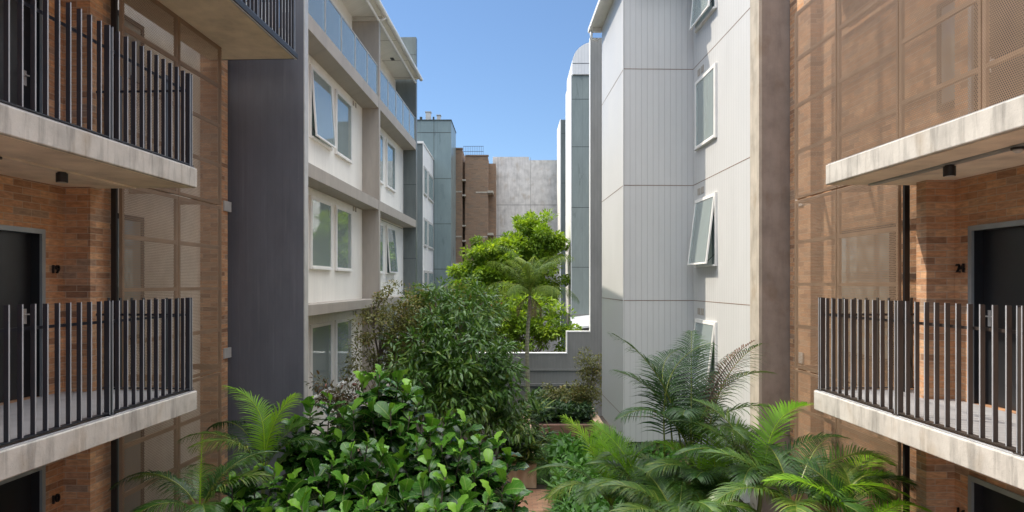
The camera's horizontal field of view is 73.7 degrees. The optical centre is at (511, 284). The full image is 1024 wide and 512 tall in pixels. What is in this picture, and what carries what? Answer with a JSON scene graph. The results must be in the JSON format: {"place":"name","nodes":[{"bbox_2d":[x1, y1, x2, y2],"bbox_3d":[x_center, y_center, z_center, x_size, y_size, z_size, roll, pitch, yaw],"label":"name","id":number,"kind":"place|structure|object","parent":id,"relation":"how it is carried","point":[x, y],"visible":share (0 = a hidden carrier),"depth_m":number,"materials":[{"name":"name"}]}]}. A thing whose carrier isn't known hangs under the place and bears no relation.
{"place":"outdoors","nodes":[
{"label":"outdoors","id":0,"kind":"place"},
{"bbox_2d":[0,0,297,511],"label":"brick apartment building","id":1,"kind":"structure","parent":0,"point":[115,352],"depth_m":9.08,"materials":[{"name":"brick"}]},
{"bbox_2d":[0,0,42,112],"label":"door","id":2,"kind":"structure","parent":1,"relation":"in","point":[13,3],"depth_m":8.60,"materials":[{"name":"paint"}]},
{"bbox_2d":[0,465,45,511],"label":"door","id":3,"kind":"structure","parent":1,"relation":"in","point":[24,492],"depth_m":8.58,"materials":[{"name":"paint"}]},
{"bbox_2d":[0,225,45,402],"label":"door","id":4,"kind":"structure","parent":1,"relation":"in","point":[22,249],"depth_m":8.57,"materials":[{"name":"paint"}]},
{"bbox_2d":[56,172,67,182],"bbox_3d":[-5.109,-1.212,7.750,0.120,0.118,0.120,0,0,2],"label":"ceiling light","id":5,"kind":"object","parent":1,"relation":"attached to","point":[61,177],"visible":1,"depth_m":7.70,"materials":[{"name":"black metal"}]},
{"bbox_2d":[118,213,143,338],"bbox_3d":[-6.110,-0.100,10.572,0.080,2.000,1.400,0,0,2],"label":"window","id":6,"kind":"structure","parent":1,"relation":"in","point":[142,221],"depth_m":10.97,"materials":[{"name":"black metal"}]},
{"bbox_2d":[118,10,143,82],"bbox_3d":[-6.110,-3.725,10.572,0.080,1.050,1.400,0,0,2],"label":"window","id":7,"kind":"structure","parent":1,"relation":"in","point":[125,16],"depth_m":10.94,"materials":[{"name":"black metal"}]},
{"bbox_2d":[118,430,143,511],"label":"window","id":8,"kind":"structure","parent":1,"relation":"in","point":[131,447],"depth_m":10.97,"materials":[{"name":"black metal"}]},
{"bbox_2d":[228,0,422,505],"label":"cream apartment building","id":9,"kind":"structure","parent":0,"point":[322,185],"depth_m":15.73,"materials":[{"name":"white paint"}]},
{"bbox_2d":[309,195,332,269],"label":"window","id":10,"kind":"structure","parent":9,"relation":"in","point":[320,210],"depth_m":16.34,"materials":[{"name":"glass"}]},
{"bbox_2d":[309,321,332,398],"bbox_3d":[-4.574,1.795,16.424,0.080,1.730,1.620,0,0,2],"label":"window","id":11,"kind":"structure","parent":9,"relation":"in","point":[320,334],"depth_m":16.34,"materials":[{"name":"glass"}]},
{"bbox_2d":[309,64,335,150],"bbox_3d":[-4.531,-4.200,16.422,0.167,1.680,1.620,0,0,2],"label":"window","id":12,"kind":"structure","parent":9,"relation":"in","point":[321,110],"depth_m":16.22,"materials":[{"name":"glass"}]},
{"bbox_2d":[334,317,351,386],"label":"window","id":13,"kind":"structure","parent":9,"relation":"in","point":[342,331],"depth_m":18.11,"materials":[{"name":"glass"}]},
{"bbox_2d":[334,89,352,163],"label":"window","id":14,"kind":"structure","parent":9,"relation":"in","point":[342,107],"depth_m":18.25,"materials":[{"name":"glass"}]},
{"bbox_2d":[334,205,352,271],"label":"window","id":15,"kind":"structure","parent":9,"relation":"in","point":[342,216],"depth_m":18.21,"materials":[{"name":"glass"}]},
{"bbox_2d":[380,132,383,184],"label":"window","id":16,"kind":"structure","parent":9,"relation":"in","point":[381,135],"depth_m":22.85,"materials":[{"name":"white paint"}]},
{"bbox_2d":[380,223,383,273],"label":"window","id":17,"kind":"structure","parent":9,"relation":"in","point":[381,224],"depth_m":22.85,"materials":[{"name":"white paint"}]},
{"bbox_2d":[385,138,395,192],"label":"window","id":18,"kind":"structure","parent":9,"relation":"in","point":[390,150],"depth_m":24.27,"materials":[{"name":"glass"}]},
{"bbox_2d":[385,225,398,274],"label":"window","id":19,"kind":"structure","parent":9,"relation":"in","point":[391,259],"depth_m":24.08,"materials":[{"name":"white paint"}]},
{"bbox_2d":[380,0,601,163],"label":"sky","id":20,"kind":"structure","parent":0,"point":[498,69],"materials":[{"name":"blue"}]},
{"bbox_2d":[456,146,556,351],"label":"concrete building","id":21,"kind":"structure","parent":0,"point":[524,184],"depth_m":48.00,"materials":[{"name":"grey concrete"}]},
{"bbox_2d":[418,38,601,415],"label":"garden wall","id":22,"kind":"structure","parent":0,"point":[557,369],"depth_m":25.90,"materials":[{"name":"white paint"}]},
{"bbox_2d":[518,489,552,511],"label":"paving","id":23,"kind":"structure","parent":0,"point":[534,504],"depth_m":15.67,"materials":[{"name":"stone"}]},
{"bbox_2d":[499,416,612,488],"bbox_3d":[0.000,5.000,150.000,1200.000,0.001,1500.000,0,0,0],"label":"ground","id":24,"kind":"structure","parent":0,"point":[604,421],"depth_m":23.41,"materials":[{"name":"soil"}]},
{"bbox_2d":[109,434,281,511],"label":"palm tree","id":25,"kind":"object","parent":24,"relation":"on","point":[212,482],"visible":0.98,"depth_m":8.95,"materials":[{"name":"green plant"}]},
{"bbox_2d":[176,385,329,499],"bbox_3d":[-3.984,3.302,10.647,2.377,3.406,1.963,0,0,0],"label":"palm tree","id":26,"kind":"object","parent":24,"relation":"on","point":[267,434],"visible":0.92,"depth_m":10.66,"materials":[{"name":"green plant"}]},
{"bbox_2d":[209,462,307,511],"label":"fiddle leaf fig","id":27,"kind":"object","parent":24,"relation":"on","point":[242,497],"visible":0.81,"depth_m":9.04,"materials":[{"name":"green plant"}]},
{"bbox_2d":[274,391,357,494],"bbox_3d":[-3.227,3.383,11.134,1.574,3.246,1.540,0,0,0],"label":"fiddle leaf fig","id":28,"kind":"object","parent":24,"relation":"on","point":[296,454],"visible":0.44,"depth_m":11.03,"materials":[{"name":"green plant"}]},
{"bbox_2d":[304,369,368,429],"bbox_3d":[-3.479,3.332,13.519,1.325,3.340,1.027,0,0,0],"label":"red tipped shrub","id":29,"kind":"object","parent":24,"relation":"on","point":[339,395],"visible":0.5,"depth_m":13.52,"materials":[{"name":"green plant"}]},
{"bbox_2d":[275,482,406,511],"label":"fiddle leaf fig","id":30,"kind":"object","parent":24,"relation":"on","point":[383,503],"visible":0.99,"depth_m":8.78,"materials":[{"name":"green plant"}]},
{"bbox_2d":[223,455,478,507],"bbox_3d":[-3.106,4.539,12.095,5.475,1.391,8.604,0,0,0],"label":"side ground cover","id":31,"kind":"object","parent":24,"relation":"on","point":[273,506],"depth_m":13.56,"materials":[{"name":"green plant"}]},
{"bbox_2d":[305,431,408,511],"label":"fiddle leaf fig","id":32,"kind":"object","parent":24,"relation":"on","point":[379,464],"visible":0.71,"depth_m":9.57,"materials":[{"name":"green plant"}]},
{"bbox_2d":[333,364,431,509],"bbox_3d":[-2.049,3.141,10.854,1.518,3.731,1.644,0,0,0],"label":"fiddle leaf fig","id":33,"kind":"object","parent":24,"relation":"on","point":[386,418],"visible":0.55,"depth_m":10.65,"materials":[{"name":"green plant"}]},
{"bbox_2d":[417,111,455,350],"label":"white apartment building","id":34,"kind":"structure","parent":24,"relation":"on","point":[436,197],"depth_m":41.50,"materials":[{"name":"paint"}]},
{"bbox_2d":[423,166,427,197],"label":"window","id":35,"kind":"structure","parent":34,"relation":"in","point":[425,172],"depth_m":37.40,"materials":[{"name":"glass"}]},
{"bbox_2d":[423,217,427,247],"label":"window","id":36,"kind":"structure","parent":34,"relation":"in","point":[425,222],"depth_m":37.40,"materials":[{"name":"glass"}]},
{"bbox_2d":[423,270,427,292],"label":"window","id":37,"kind":"structure","parent":34,"relation":"in","point":[425,273],"depth_m":37.40,"materials":[{"name":"grey metal"}]},
{"bbox_2d":[428,171,433,203],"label":"window","id":38,"kind":"structure","parent":34,"relation":"in","point":[430,179],"depth_m":39.69,"materials":[{"name":"glass"}]},
{"bbox_2d":[428,221,433,249],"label":"window","id":39,"kind":"structure","parent":34,"relation":"in","point":[430,226],"depth_m":39.69,"materials":[{"name":"glass"}]},
{"bbox_2d":[428,271,433,290],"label":"window","id":40,"kind":"structure","parent":34,"relation":"in","point":[430,274],"depth_m":39.69,"materials":[{"name":"clear glass"}]},
{"bbox_2d":[390,408,484,511],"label":"fiddle leaf fig","id":41,"kind":"object","parent":24,"relation":"on","point":[448,451],"visible":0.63,"depth_m":10.02,"materials":[{"name":"green plant"}]},
{"bbox_2d":[354,415,536,487],"bbox_3d":[-1.850,4.700,19.950,4.900,0.600,6.500,0,0,0],"label":"stone planter","id":42,"kind":"object","parent":24,"relation":"on","point":[528,482],"visible":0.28,"depth_m":16.70,"materials":[{"name":"stone"}]},
{"bbox_2d":[339,279,436,410],"bbox_3d":[-2.900,2.158,17.126,2.711,4.613,2.488,0,0,0],"label":"slender olive tree","id":43,"kind":"object","parent":42,"relation":"on","point":[400,321],"visible":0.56,"depth_m":16.82,"materials":[{"name":"green plant"}]},
{"bbox_2d":[397,285,455,297],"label":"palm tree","id":44,"kind":"object","parent":42,"relation":"in","point":[422,288],"visible":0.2,"depth_m":22.12,"materials":[{"name":"green plant"}]},
{"bbox_2d":[399,270,514,345],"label":"orange tipped tree","id":45,"kind":"object","parent":42,"relation":"in","point":[456,284],"visible":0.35,"depth_m":20.88,"materials":[{"name":"green plant"}]},
{"bbox_2d":[367,277,547,456],"bbox_3d":[-1.212,2.150,16.288,4.156,4.671,4.140,0,0,0],"label":"broadleaf tree","id":46,"kind":"object","parent":42,"relation":"on","point":[479,400],"visible":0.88,"depth_m":15.79,"materials":[{"name":"green plant"}]},
{"bbox_2d":[471,433,527,465],"bbox_3d":[-0.350,4.097,16.905,1.647,0.981,1.462,0,0,0],"label":"strap leaf plant","id":47,"kind":"object","parent":42,"relation":"in","point":[500,448],"visible":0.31,"depth_m":16.72,"materials":[{"name":"green plant"}]},
{"bbox_2d":[497,396,556,445],"bbox_3d":[0.182,3.821,18.612,2.230,1.509,1.983,0,0,0],"label":"strap leaf plant","id":48,"kind":"object","parent":42,"relation":"in","point":[536,412],"visible":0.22,"depth_m":18.43,"materials":[{"name":"green plant"}]},
{"bbox_2d":[499,426,559,466],"bbox_3d":[0.372,4.009,16.907,1.718,0.974,1.810,0,0,-36],"label":"strap leaf plant","id":49,"kind":"object","parent":42,"relation":"on","point":[533,447],"visible":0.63,"depth_m":16.71,"materials":[{"name":"green plant"}]},
{"bbox_2d":[388,463,505,511],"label":"fiddle leaf fig","id":50,"kind":"object","parent":24,"relation":"on","point":[427,495],"visible":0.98,"depth_m":8.86,"materials":[{"name":"green plant"}]},
{"bbox_2d":[459,431,532,511],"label":"fiddle leaf fig","id":51,"kind":"object","parent":24,"relation":"on","point":[509,496],"visible":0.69,"depth_m":10.05,"materials":[{"name":"green plant"}]},
{"bbox_2d":[446,208,570,351],"bbox_3d":[-0.082,0.557,34.937,6.769,8.970,4.574,0,0,0],"label":"bright green tree","id":52,"kind":"object","parent":24,"relation":"on","point":[531,237],"visible":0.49,"depth_m":34.11,"materials":[{"name":"green plant"}]},
{"bbox_2d":[479,281,582,351],"bbox_3d":[0.736,2.426,29.748,5.514,5.187,2.572,0,0,6],"label":"garden shrub","id":53,"kind":"object","parent":24,"relation":"on","point":[539,333],"visible":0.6,"depth_m":29.44,"materials":[{"name":"green plant"}]},
{"bbox_2d":[483,245,578,407],"bbox_3d":[0.622,1.857,22.967,3.370,6.300,3.395,0,0,0],"label":"palm tree","id":54,"kind":"object","parent":24,"relation":"on","point":[530,278],"visible":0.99,"depth_m":22.91,"materials":[{"name":"green plant"}]},
{"bbox_2d":[535,446,550,483],"bbox_3d":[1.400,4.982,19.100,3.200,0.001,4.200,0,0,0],"label":"lawn","id":55,"kind":"structure","parent":24,"relation":"on","point":[542,481],"depth_m":17.87,"materials":[{"name":"green plant"}]},
{"bbox_2d":[529,495,583,511],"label":"leafy plant","id":56,"kind":"object","parent":24,"relation":"on","point":[557,506],"visible":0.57,"depth_m":13.35,"materials":[{"name":"green plant"}]},
{"bbox_2d":[536,408,602,442],"bbox_3d":[1.850,4.670,23.550,2.000,0.660,4.500,0,0,0],"label":"terracotta planter","id":57,"kind":"object","parent":24,"relation":"on","point":[556,425],"visible":0.27,"depth_m":21.40,"materials":[{"name":"ceramic"}]},
{"bbox_2d":[537,381,573,401],"bbox_3d":[1.477,4.095,23.682,1.334,1.438,1.734,0,0,27],"label":"shrub","id":58,"kind":"object","parent":57,"relation":"in","point":[555,394],"visible":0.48,"depth_m":23.80,"materials":[{"name":"green plant"}]},
{"bbox_2d":[530,386,597,423],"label":"hedge plants","id":59,"kind":"object","parent":57,"relation":"in","point":[561,408],"visible":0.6,"depth_m":22.28,"materials":[{"name":"green plant"}]},
{"bbox_2d":[560,345,601,419],"bbox_3d":[2.405,3.434,23.014,1.817,2.762,1.366,0,0,12],"label":"dark shrub","id":60,"kind":"object","parent":57,"relation":"in","point":[579,391],"visible":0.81,"depth_m":22.90,"materials":[{"name":"green plant"}]},
{"bbox_2d":[537,478,616,511],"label":"leafy plant","id":61,"kind":"object","parent":24,"relation":"on","point":[553,485],"visible":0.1,"depth_m":14.16,"materials":[{"name":"green plant"}]},
{"bbox_2d":[527,414,683,511],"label":"palm tree","id":62,"kind":"object","parent":24,"relation":"on","point":[611,499],"visible":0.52,"depth_m":11.60,"materials":[{"name":"green plant"}]},
{"bbox_2d":[542,425,746,511],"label":"courtyard ground cover","id":63,"kind":"object","parent":24,"relation":"on","point":[566,450],"visible":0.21,"depth_m":16.43,"materials":[{"name":"green plant"}]},
{"bbox_2d":[583,422,725,508],"bbox_3d":[2.064,3.654,10.634,2.142,2.707,2.507,0,0,0],"label":"palm tree","id":64,"kind":"object","parent":24,"relation":"on","point":[621,465],"visible":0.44,"depth_m":10.74,"materials":[{"name":"green plant"}]},
{"bbox_2d":[596,465,756,511],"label":"palm tree","id":65,"kind":"object","parent":24,"relation":"on","point":[674,504],"visible":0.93,"depth_m":9.27,"materials":[{"name":"green plant"}]},
{"bbox_2d":[588,0,789,511],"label":"grey apartment building","id":66,"kind":"structure","parent":24,"relation":"on","point":[696,165],"depth_m":17.24,"materials":[{"name":"paint"}]},
{"bbox_2d":[687,192,716,267],"bbox_3d":[4.600,-1.275,16.596,0.253,1.710,1.600,0,0,-1],"label":"window","id":67,"kind":"structure","parent":66,"relation":"in","point":[703,241],"depth_m":16.33,"materials":[{"name":"glass"}]},
{"bbox_2d":[687,319,716,395],"bbox_3d":[4.599,1.740,16.596,0.255,1.720,1.600,0,0,-1],"label":"window","id":68,"kind":"structure","parent":66,"relation":"in","point":[708,329],"depth_m":16.28,"materials":[{"name":"glass"}]},
{"bbox_2d":[690,0,716,32],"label":"window","id":69,"kind":"structure","parent":66,"relation":"in","point":[701,10],"depth_m":16.70,"materials":[{"name":"glass"}]},
{"bbox_2d":[694,62,716,150],"bbox_3d":[4.686,-4.265,16.598,0.080,1.730,1.600,0,0,-1],"label":"window","id":70,"kind":"structure","parent":66,"relation":"in","point":[706,85],"depth_m":16.48,"materials":[{"name":"glass"}]},
{"bbox_2d":[591,330,793,500],"bbox_3d":[2.903,2.891,10.921,3.296,4.236,2.496,0,0,0],"label":"palm tree","id":71,"kind":"object","parent":24,"relation":"on","point":[676,410],"visible":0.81,"depth_m":11.07,"materials":[{"name":"green plant"}]},
{"bbox_2d":[641,426,794,503],"bbox_3d":[3.023,3.614,10.299,2.406,2.786,2.670,0,0,0],"label":"palm tree","id":72,"kind":"object","parent":24,"relation":"on","point":[709,470],"visible":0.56,"depth_m":10.19,"materials":[{"name":"green plant"}]},
{"bbox_2d":[666,398,858,511],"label":"palm tree","id":73,"kind":"object","parent":24,"relation":"on","point":[763,435],"visible":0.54,"depth_m":9.89,"materials":[{"name":"green plant"}]},
{"bbox_2d":[697,435,912,511],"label":"palm tree","id":74,"kind":"object","parent":24,"relation":"on","point":[803,503],"visible":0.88,"depth_m":8.99,"materials":[{"name":"green plant"}]},
{"bbox_2d":[747,450,916,511],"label":"palm tree","id":75,"kind":"object","parent":24,"relation":"on","point":[895,477],"visible":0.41,"depth_m":9.07,"materials":[{"name":"green plant"}]},
{"bbox_2d":[762,457,932,511],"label":"palm tree","id":76,"kind":"object","parent":24,"relation":"on","point":[851,477],"visible":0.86,"depth_m":8.55,"materials":[{"name":"green plant"}]},
{"bbox_2d":[790,0,1023,511],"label":"brick apartment building","id":77,"kind":"structure","parent":24,"relation":"on","point":[906,303],"depth_m":8.49,"materials":[{"name":"brick"}]},
{"bbox_2d":[842,223,895,364],"bbox_3d":[5.589,0.150,10.842,0.080,2.100,1.600,0,0,-2],"label":"window","id":78,"kind":"structure","parent":77,"relation":"in","point":[856,274],"depth_m":10.72,"materials":[{"name":"black metal"}]},
{"bbox_2d":[936,0,954,112],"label":"window","id":79,"kind":"structure","parent":77,"relation":"in","point":[946,0],"depth_m":8.89,"materials":[{"name":"glass"}]},
{"bbox_2d":[943,165,955,176],"bbox_3d":[4.678,-1.212,7.300,0.120,0.118,0.120,0,0,-2],"label":"ceiling light","id":80,"kind":"object","parent":77,"relation":"attached to","point":[949,170],"visible":1,"depth_m":7.25,"materials":[{"name":"black metal"}]},
{"bbox_2d":[968,475,1023,511],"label":"door","id":81,"kind":"structure","parent":77,"relation":"in","point":[983,496],"depth_m":8.04,"materials":[{"name":"paint"}]},
{"bbox_2d":[968,219,1023,410],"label":"door","id":82,"kind":"structure","parent":77,"relation":"in","point":[995,250],"depth_m":7.97,"materials":[{"name":"paint"}]},
{"bbox_2d":[968,0,1023,113],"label":"door","id":83,"kind":"structure","parent":77,"relation":"in","point":[993,0],"depth_m":7.89,"materials":[{"name":"paint"}]},
{"bbox_2d":[1010,146,1023,152],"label":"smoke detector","id":84,"kind":"object","parent":77,"relation":"attached to","point":[1019,149],"visible":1,"depth_m":6.32,"materials":[{"name":"white plastic"}]},
{"bbox_2d":[557,119,565,351],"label":"narrow grey building","id":85,"kind":"structure","parent":0,"point":[561,176],"depth_m":44.00,"materials":[{"name":"white paint"}]},
{"bbox_2d":[566,43,588,330],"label":"green grey building","id":86,"kind":"structure","parent":0,"point":[577,167],"depth_m":34.00,"materials":[{"name":"white paint"}]}
]}

